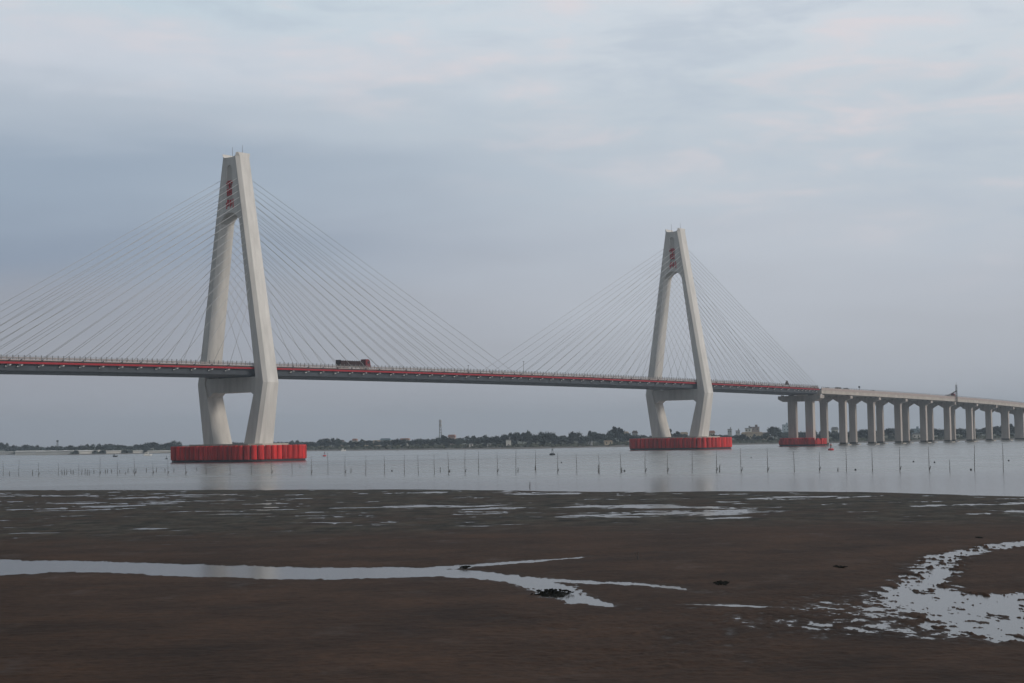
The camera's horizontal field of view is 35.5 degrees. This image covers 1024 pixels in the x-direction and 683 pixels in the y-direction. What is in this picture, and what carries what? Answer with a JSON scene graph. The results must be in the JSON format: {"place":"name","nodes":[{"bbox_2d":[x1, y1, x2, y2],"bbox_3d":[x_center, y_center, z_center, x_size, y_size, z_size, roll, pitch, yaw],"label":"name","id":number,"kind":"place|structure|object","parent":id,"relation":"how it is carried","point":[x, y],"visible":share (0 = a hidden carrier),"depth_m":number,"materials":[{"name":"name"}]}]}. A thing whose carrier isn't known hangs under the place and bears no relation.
{"place":"outdoors","nodes":[
{"label":"outdoors","id":0,"kind":"place"},
{"bbox_2d":[448,435,455,444],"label":"house","id":1,"kind":"structure","parent":0,"point":[453,436],"depth_m":1315.70,"materials":[{"name":"tile"}]},
{"bbox_2d":[1,434,1014,454],"bbox_3d":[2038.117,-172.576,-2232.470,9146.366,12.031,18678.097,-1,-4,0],"label":"bank","id":2,"kind":"structure","parent":0,"point":[618,445],"depth_m":1220.21,"materials":[{"name":"green plant"}]},
{"bbox_2d":[0,451,14,454],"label":"shed","id":3,"kind":"structure","parent":2,"relation":"on","point":[2,453],"depth_m":1654.16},
{"bbox_2d":[6,445,17,450],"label":"tree","id":4,"kind":"object","parent":2,"relation":"on","point":[12,447],"visible":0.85,"depth_m":1689.94,"materials":[{"name":"green plant"}]},
{"bbox_2d":[21,444,29,449],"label":"tree","id":5,"kind":"object","parent":2,"relation":"on","point":[24,446],"visible":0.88,"depth_m":1625.92,"materials":[{"name":"green plant"}]},
{"bbox_2d":[15,450,67,454],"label":"shed","id":6,"kind":"structure","parent":2,"relation":"on","point":[25,452],"depth_m":1473.44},
{"bbox_2d":[49,446,59,449],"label":"tree","id":7,"kind":"object","parent":2,"relation":"on","point":[54,448],"visible":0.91,"depth_m":1512.24,"materials":[{"name":"green plant"}]},
{"bbox_2d":[36,450,99,454],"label":"shed","id":8,"kind":"structure","parent":2,"relation":"on","point":[53,452],"depth_m":1403.95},
{"bbox_2d":[79,450,91,453],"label":"shed","id":9,"kind":"structure","parent":2,"relation":"on","point":[86,452],"depth_m":1378.79,"materials":[{"name":"white"}]},
{"bbox_2d":[83,444,90,449],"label":"tree","id":10,"kind":"object","parent":2,"relation":"on","point":[86,447],"visible":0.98,"depth_m":1449.63,"materials":[{"name":"green plant"}]},
{"bbox_2d":[98,444,109,449],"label":"tree","id":11,"kind":"object","parent":2,"relation":"on","point":[104,446],"visible":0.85,"depth_m":1442.82,"materials":[{"name":"green plant"}]},
{"bbox_2d":[106,450,120,453],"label":"shed","id":12,"kind":"structure","parent":2,"relation":"on","point":[114,451],"depth_m":1388.22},
{"bbox_2d":[134,444,150,448],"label":"tree","id":13,"kind":"object","parent":2,"relation":"on","point":[143,446],"visible":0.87,"depth_m":1445.83,"materials":[{"name":"green plant"}]},
{"bbox_2d":[149,442,161,449],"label":"tree","id":14,"kind":"object","parent":2,"relation":"on","point":[154,444],"visible":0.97,"depth_m":1448.34,"materials":[{"name":"green plant"}]},
{"bbox_2d":[147,450,170,452],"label":"shed","id":15,"kind":"structure","parent":2,"relation":"on","point":[160,451],"depth_m":1397.35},
{"bbox_2d":[163,443,172,447],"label":"tree","id":16,"kind":"object","parent":2,"relation":"on","point":[169,445],"visible":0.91,"depth_m":1453.12,"materials":[{"name":"green plant"}]},
{"bbox_2d":[316,439,323,445],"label":"tree","id":17,"kind":"object","parent":2,"relation":"on","point":[320,441],"visible":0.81,"depth_m":1432.66,"materials":[{"name":"green plant"}]},
{"bbox_2d":[322,438,329,444],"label":"tree","id":18,"kind":"object","parent":2,"relation":"on","point":[326,440],"visible":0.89,"depth_m":1425.53,"materials":[{"name":"green plant"}]},
{"bbox_2d":[328,438,334,446],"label":"tree","id":19,"kind":"object","parent":2,"relation":"on","point":[332,440],"visible":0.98,"depth_m":1405.29,"materials":[{"name":"green plant"}]},
{"bbox_2d":[333,438,342,445],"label":"tree","id":20,"kind":"object","parent":2,"relation":"on","point":[335,442],"visible":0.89,"depth_m":1398.71,"materials":[{"name":"green plant"}]},
{"bbox_2d":[380,438,391,445],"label":"house","id":21,"kind":"structure","parent":2,"relation":"on","point":[384,439],"depth_m":1379.70,"materials":[{"name":"white concrete"}]},
{"bbox_2d":[382,440,390,444],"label":"tree","id":22,"kind":"object","parent":2,"relation":"on","point":[387,442],"visible":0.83,"depth_m":1315.64,"materials":[{"name":"green plant"}]},
{"bbox_2d":[391,438,405,444],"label":"tree","id":23,"kind":"object","parent":2,"relation":"on","point":[398,441],"visible":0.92,"depth_m":1296.49,"materials":[{"name":"green plant"}]},
{"bbox_2d":[408,439,421,445],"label":"tree","id":24,"kind":"object","parent":2,"relation":"on","point":[414,442],"visible":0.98,"depth_m":1308.58,"materials":[{"name":"green plant"}]},
{"bbox_2d":[418,439,432,444],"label":"tree","id":25,"kind":"object","parent":2,"relation":"on","point":[423,441],"visible":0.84,"depth_m":1308.16,"materials":[{"name":"green plant"}]},
{"bbox_2d":[434,436,441,444],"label":"tree","id":26,"kind":"object","parent":2,"relation":"on","point":[437,441],"visible":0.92,"depth_m":1286.96,"materials":[{"name":"green plant"}]},
{"bbox_2d":[439,420,441,437],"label":"lattice mast","id":27,"kind":"object","parent":2,"relation":"on","point":[440,424],"visible":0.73,"depth_m":1339.74,"materials":[{"name":"grey metal"}]},
{"bbox_2d":[440,435,447,442],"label":"tree","id":28,"kind":"object","parent":2,"relation":"on","point":[444,439],"visible":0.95,"depth_m":1279.47,"materials":[{"name":"green plant"}]},
{"bbox_2d":[447,437,453,443],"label":"tree","id":29,"kind":"object","parent":2,"relation":"on","point":[450,440],"visible":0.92,"depth_m":1280.56,"materials":[{"name":"green plant"}]},
{"bbox_2d":[455,438,464,443],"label":"tree","id":30,"kind":"object","parent":2,"relation":"on","point":[460,441],"visible":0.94,"depth_m":1267.79,"materials":[{"name":"green plant"}]},
{"bbox_2d":[460,436,469,444],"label":"tree","id":31,"kind":"object","parent":2,"relation":"on","point":[466,440],"visible":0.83,"depth_m":1275.22,"materials":[{"name":"green plant"}]},
{"bbox_2d":[468,435,479,443],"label":"tree","id":32,"kind":"object","parent":2,"relation":"on","point":[472,439],"visible":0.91,"depth_m":1238.64,"materials":[{"name":"green plant"}]},
{"bbox_2d":[478,435,488,442],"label":"tree","id":33,"kind":"object","parent":2,"relation":"on","point":[483,439],"visible":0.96,"depth_m":1241.90,"materials":[{"name":"green plant"}]},
{"bbox_2d":[483,436,498,443],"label":"tree","id":34,"kind":"object","parent":2,"relation":"on","point":[490,440],"visible":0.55,"depth_m":1238.92,"materials":[{"name":"green plant"}]},
{"bbox_2d":[493,436,504,443],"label":"tree","id":35,"kind":"object","parent":2,"relation":"on","point":[499,440],"visible":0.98,"depth_m":1218.04,"materials":[{"name":"green plant"}]},
{"bbox_2d":[506,437,510,445],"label":"hut","id":36,"kind":"object","parent":2,"relation":"on","point":[508,442],"visible":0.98,"depth_m":1167.48,"materials":[{"name":"white"}]},
{"bbox_2d":[3,435,1014,453],"bbox_3d":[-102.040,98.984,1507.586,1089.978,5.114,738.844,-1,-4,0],"label":"ground scrub","id":37,"kind":"object","parent":2,"relation":"on","point":[424,446],"visible":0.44,"depth_m":1220.40,"materials":[{"name":"green plant"}]},
{"bbox_2d":[506,432,514,442],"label":"tree","id":38,"kind":"object","parent":2,"relation":"on","point":[511,438],"visible":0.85,"depth_m":1202.61,"materials":[{"name":"green plant"}]},
{"bbox_2d":[512,432,521,440],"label":"tree","id":39,"kind":"object","parent":2,"relation":"on","point":[515,435],"visible":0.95,"depth_m":1201.78,"materials":[{"name":"green plant"}]},
{"bbox_2d":[519,432,525,443],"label":"tree","id":40,"kind":"object","parent":2,"relation":"on","point":[522,436],"visible":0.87,"depth_m":1222.40,"materials":[{"name":"green plant"}]},
{"bbox_2d":[525,430,532,441],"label":"tree","id":41,"kind":"object","parent":2,"relation":"on","point":[528,435],"visible":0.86,"depth_m":1232.02,"materials":[{"name":"green plant"}]},
{"bbox_2d":[530,434,542,443],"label":"tree","id":42,"kind":"object","parent":2,"relation":"on","point":[535,438],"visible":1,"depth_m":1197.56,"materials":[{"name":"green plant"}]},
{"bbox_2d":[538,439,547,444],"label":"bush","id":43,"kind":"object","parent":2,"relation":"on","point":[542,441],"visible":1,"depth_m":1157.68,"materials":[{"name":"green plant"}]},
{"bbox_2d":[543,432,553,439],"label":"tree","id":44,"kind":"object","parent":2,"relation":"on","point":[547,435],"visible":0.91,"depth_m":1219.96,"materials":[{"name":"green plant"}]},
{"bbox_2d":[550,436,566,442],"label":"tree","id":45,"kind":"object","parent":2,"relation":"on","point":[560,438],"visible":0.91,"depth_m":1210.65,"materials":[{"name":"green plant"}]},
{"bbox_2d":[568,431,576,441],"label":"tree","id":46,"kind":"object","parent":2,"relation":"on","point":[571,437],"visible":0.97,"depth_m":1215.44,"materials":[{"name":"green plant"}]},
{"bbox_2d":[575,431,582,441],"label":"tree","id":47,"kind":"object","parent":2,"relation":"on","point":[579,434],"visible":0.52,"depth_m":1249.52,"materials":[{"name":"green plant"}]},
{"bbox_2d":[579,435,592,442],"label":"tree","id":48,"kind":"object","parent":2,"relation":"on","point":[583,438],"visible":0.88,"depth_m":1220.49,"materials":[{"name":"green plant"}]},
{"bbox_2d":[587,431,594,440],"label":"tree","id":49,"kind":"object","parent":2,"relation":"on","point":[590,434],"visible":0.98,"depth_m":1225.39,"materials":[{"name":"green plant"}]},
{"bbox_2d":[593,433,602,440],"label":"tree","id":50,"kind":"object","parent":2,"relation":"on","point":[597,435],"visible":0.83,"depth_m":1239.45,"materials":[{"name":"green plant"}]},
{"bbox_2d":[599,434,609,439],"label":"tree","id":51,"kind":"object","parent":2,"relation":"on","point":[604,437],"visible":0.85,"depth_m":1235.98,"materials":[{"name":"green plant"}]},
{"bbox_2d":[604,440,611,444],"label":"hut","id":52,"kind":"object","parent":2,"relation":"on","point":[607,442],"visible":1,"depth_m":1192.78,"materials":[{"name":"beige concrete"}]},
{"bbox_2d":[605,432,615,439],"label":"tree","id":53,"kind":"object","parent":2,"relation":"on","point":[611,435],"visible":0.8,"depth_m":1247.93,"materials":[{"name":"green plant"}]},
{"bbox_2d":[612,426,616,436],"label":"tree","id":54,"kind":"object","parent":2,"relation":"on","point":[614,429],"visible":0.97,"depth_m":1270.37,"materials":[{"name":"green plant"}]},
{"bbox_2d":[617,427,623,438],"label":"tree","id":55,"kind":"object","parent":2,"relation":"on","point":[619,430],"visible":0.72,"depth_m":1271.16,"materials":[{"name":"green plant"}]},
{"bbox_2d":[617,432,631,441],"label":"tree","id":56,"kind":"object","parent":2,"relation":"on","point":[622,436],"visible":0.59,"depth_m":1253.04,"materials":[{"name":"green plant"}]},
{"bbox_2d":[624,434,640,440],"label":"tree","id":57,"kind":"object","parent":2,"relation":"on","point":[632,437],"visible":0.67,"depth_m":1220.14,"materials":[{"name":"green plant"}]},
{"bbox_2d":[727,427,731,435],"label":"apartment block","id":58,"kind":"structure","parent":2,"relation":"on","point":[729,431],"depth_m":1586.15,"materials":[{"name":"grey concrete"}]},
{"bbox_2d":[750,425,758,431],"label":"apartment block","id":59,"kind":"structure","parent":2,"relation":"on","point":[755,429],"depth_m":1413.73,"materials":[{"name":"grey concrete"}]},
{"bbox_2d":[760,433,769,439],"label":"tree","id":60,"kind":"object","parent":2,"relation":"on","point":[765,436],"visible":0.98,"depth_m":1260.86,"materials":[{"name":"green plant"}]},
{"bbox_2d":[769,427,774,436],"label":"tree","id":61,"kind":"object","parent":2,"relation":"on","point":[772,430],"visible":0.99,"depth_m":1280.18,"materials":[{"name":"green plant"}]},
{"bbox_2d":[767,427,780,437],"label":"building","id":62,"kind":"structure","parent":2,"relation":"on","point":[775,429],"depth_m":1331.15,"materials":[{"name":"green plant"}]},
{"bbox_2d":[776,432,787,437],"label":"tree","id":63,"kind":"object","parent":2,"relation":"on","point":[785,434],"visible":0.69,"depth_m":1258.46,"materials":[{"name":"green plant"}]},
{"bbox_2d":[782,423,787,432],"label":"apartment block","id":64,"kind":"structure","parent":2,"relation":"on","point":[784,427],"depth_m":1559.07,"materials":[{"name":"grey concrete"}]},
{"bbox_2d":[798,431,804,437],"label":"tree","id":65,"kind":"object","parent":2,"relation":"on","point":[800,433],"visible":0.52,"depth_m":1260.50,"materials":[{"name":"green plant"}]},
{"bbox_2d":[857,430,867,437],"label":"tree","id":66,"kind":"object","parent":2,"relation":"on","point":[862,434],"visible":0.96,"depth_m":1240.04,"materials":[{"name":"green plant"}]},
{"bbox_2d":[884,428,894,435],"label":"tree","id":67,"kind":"object","parent":2,"relation":"on","point":[889,431],"visible":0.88,"depth_m":1245.67,"materials":[{"name":"green plant"}]},
{"bbox_2d":[911,426,919,432],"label":"apartment block","id":68,"kind":"structure","parent":2,"relation":"on","point":[917,429],"depth_m":1342.49,"materials":[{"name":"grey concrete"}]},
{"bbox_2d":[912,433,919,438],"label":"hut","id":69,"kind":"object","parent":2,"relation":"on","point":[915,435],"visible":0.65,"depth_m":1234.19,"materials":[{"name":"grey concrete"}]},
{"bbox_2d":[958,428,965,434],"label":"tree","id":70,"kind":"object","parent":2,"relation":"on","point":[963,431],"visible":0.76,"depth_m":1300.13,"materials":[{"name":"green plant"}]},
{"bbox_2d":[980,427,985,434],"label":"tree","id":71,"kind":"object","parent":2,"relation":"on","point":[983,430],"visible":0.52,"depth_m":1309.33,"materials":[{"name":"green plant"}]},
{"bbox_2d":[993,426,1000,434],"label":"tree","id":72,"kind":"object","parent":2,"relation":"on","point":[996,429],"visible":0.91,"depth_m":1298.70,"materials":[{"name":"green plant"}]},
{"bbox_2d":[0,489,1023,682],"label":"mudflat","id":73,"kind":"structure","parent":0,"point":[780,558],"depth_m":61.97,"materials":[{"name":"brown soil"}]},
{"bbox_2d":[531,588,574,597],"bbox_3d":[1.536,9.444,60.173,1.677,0.285,2.884,-2,-4,15],"label":"seaweed clump","id":74,"kind":"object","parent":73,"relation":"on","point":[552,592],"visible":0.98,"depth_m":59.87,"materials":[{"name":"black plant"}]},
{"bbox_2d":[713,580,729,585],"bbox_3d":[8.291,9.530,62.987,0.884,0.232,1.715,-1,-4,0],"label":"seaweed clump","id":75,"kind":"object","parent":73,"relation":"on","point":[721,582],"visible":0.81,"depth_m":62.91,"materials":[{"name":"black plant"}]},
{"bbox_2d":[0,440,1023,642],"bbox_3d":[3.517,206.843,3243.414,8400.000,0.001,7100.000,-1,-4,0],"label":"sea","id":76,"kind":"structure","parent":0,"point":[691,470],"depth_m":239.47,"materials":[{"name":"liquid"}]},
{"bbox_2d":[171,444,306,462],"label":"pylon fender","id":77,"kind":"object","parent":76,"relation":"on","point":[238,454],"visible":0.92,"depth_m":543.07,"materials":[{"name":"red metal"}]},
{"bbox_2d":[0,145,514,445],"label":"bridge pylon","id":78,"kind":"object","parent":76,"relation":"in","point":[236,199],"visible":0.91,"depth_m":559.36,"materials":[{"name":"concrete"}]},
{"bbox_2d":[0,354,819,394],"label":"bridge deck","id":79,"kind":"structure","parent":78,"relation":"hanging from","point":[18,365],"depth_m":595.57,"materials":[{"name":"paint"}]},
{"bbox_2d":[336,359,370,369],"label":"cargo truck","id":80,"kind":"object","parent":79,"relation":"on","point":[366,362],"visible":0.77,"depth_m":593.10,"materials":[{"name":"red metal"}]},
{"bbox_2d":[481,227,814,438],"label":"bridge pylon","id":81,"kind":"object","parent":76,"relation":"in","point":[675,258],"visible":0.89,"depth_m":783.00,"materials":[{"name":"concrete"}]},
{"bbox_2d":[629,437,731,450],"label":"pylon fender","id":82,"kind":"object","parent":76,"relation":"on","point":[709,443],"visible":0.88,"depth_m":767.72,"materials":[{"name":"red metal"}]},
{"bbox_2d":[778,438,826,446],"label":"pier fender","id":83,"kind":"object","parent":76,"relation":"on","point":[789,442],"visible":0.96,"depth_m":872.86,"materials":[{"name":"red metal"}]},
{"bbox_2d":[778,394,823,439],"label":"bridge pier","id":84,"kind":"structure","parent":83,"relation":"on","point":[793,400],"depth_m":877.88,"materials":[{"name":"concrete"}]},
{"bbox_2d":[819,395,852,445],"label":"bridge pier","id":85,"kind":"structure","parent":76,"relation":"in","point":[843,433],"depth_m":906.29,"materials":[{"name":"concrete"}]},
{"bbox_2d":[847,397,880,444],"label":"bridge pier","id":86,"kind":"structure","parent":76,"relation":"in","point":[869,402],"depth_m":935.47,"materials":[{"name":"concrete"}]},
{"bbox_2d":[875,399,907,443],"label":"bridge pier","id":87,"kind":"structure","parent":76,"relation":"in","point":[896,403],"depth_m":963.31,"materials":[{"name":"concrete"}]},
{"bbox_2d":[902,400,932,442],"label":"bridge pier","id":88,"kind":"structure","parent":76,"relation":"in","point":[922,404],"depth_m":991.31,"materials":[{"name":"concrete"}]},
{"bbox_2d":[811,387,1023,408],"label":"viaduct deck","id":89,"kind":"structure","parent":88,"relation":"on","point":[863,393],"depth_m":970.61,"materials":[{"name":"concrete"}]},
{"bbox_2d":[945,384,957,403],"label":"inspection truck","id":90,"kind":"object","parent":89,"relation":"on","point":[953,393],"visible":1,"depth_m":1014.14,"materials":[{"name":"grey metal"}]},
{"bbox_2d":[927,402,955,442],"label":"bridge pier","id":91,"kind":"structure","parent":76,"relation":"in","point":[946,406],"depth_m":1019.00,"materials":[{"name":"concrete"}]},
{"bbox_2d":[951,403,977,441],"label":"bridge pier","id":92,"kind":"structure","parent":76,"relation":"in","point":[968,408],"depth_m":1047.17,"materials":[{"name":"concrete"}]},
{"bbox_2d":[962,405,996,440],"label":"bridge pier","id":93,"kind":"structure","parent":76,"relation":"in","point":[987,409],"depth_m":1075.91,"materials":[{"name":"concrete"}]},
{"bbox_2d":[980,407,1013,440],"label":"bridge pier","id":94,"kind":"structure","parent":76,"relation":"in","point":[1005,418],"depth_m":1105.26,"materials":[{"name":"concrete"}]},
{"bbox_2d":[995,409,1023,440],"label":"bridge pier","id":95,"kind":"structure","parent":76,"relation":"in","point":[1020,414],"depth_m":1135.82,"materials":[{"name":"concrete"}]},
{"bbox_2d":[1010,411,1017,439],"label":"bridge pier","id":96,"kind":"structure","parent":76,"relation":"in","point":[1015,424],"depth_m":1172.62,"materials":[{"name":"concrete"}]},
{"bbox_2d":[0,0,1023,446],"label":"sky","id":97,"kind":"structure","parent":0,"point":[850,173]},
{"bbox_2d":[741,432,762,439],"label":"house","id":98,"kind":"structure","parent":0,"point":[749,434],"depth_m":1318.58,"materials":[{"name":"beige concrete"}]},
{"bbox_2d":[831,427,838,437],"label":"house","id":99,"kind":"structure","parent":0,"point":[836,429],"depth_m":1308.10,"materials":[{"name":"grey concrete"}]},
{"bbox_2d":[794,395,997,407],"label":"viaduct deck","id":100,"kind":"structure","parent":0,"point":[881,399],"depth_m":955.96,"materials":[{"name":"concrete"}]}
]}

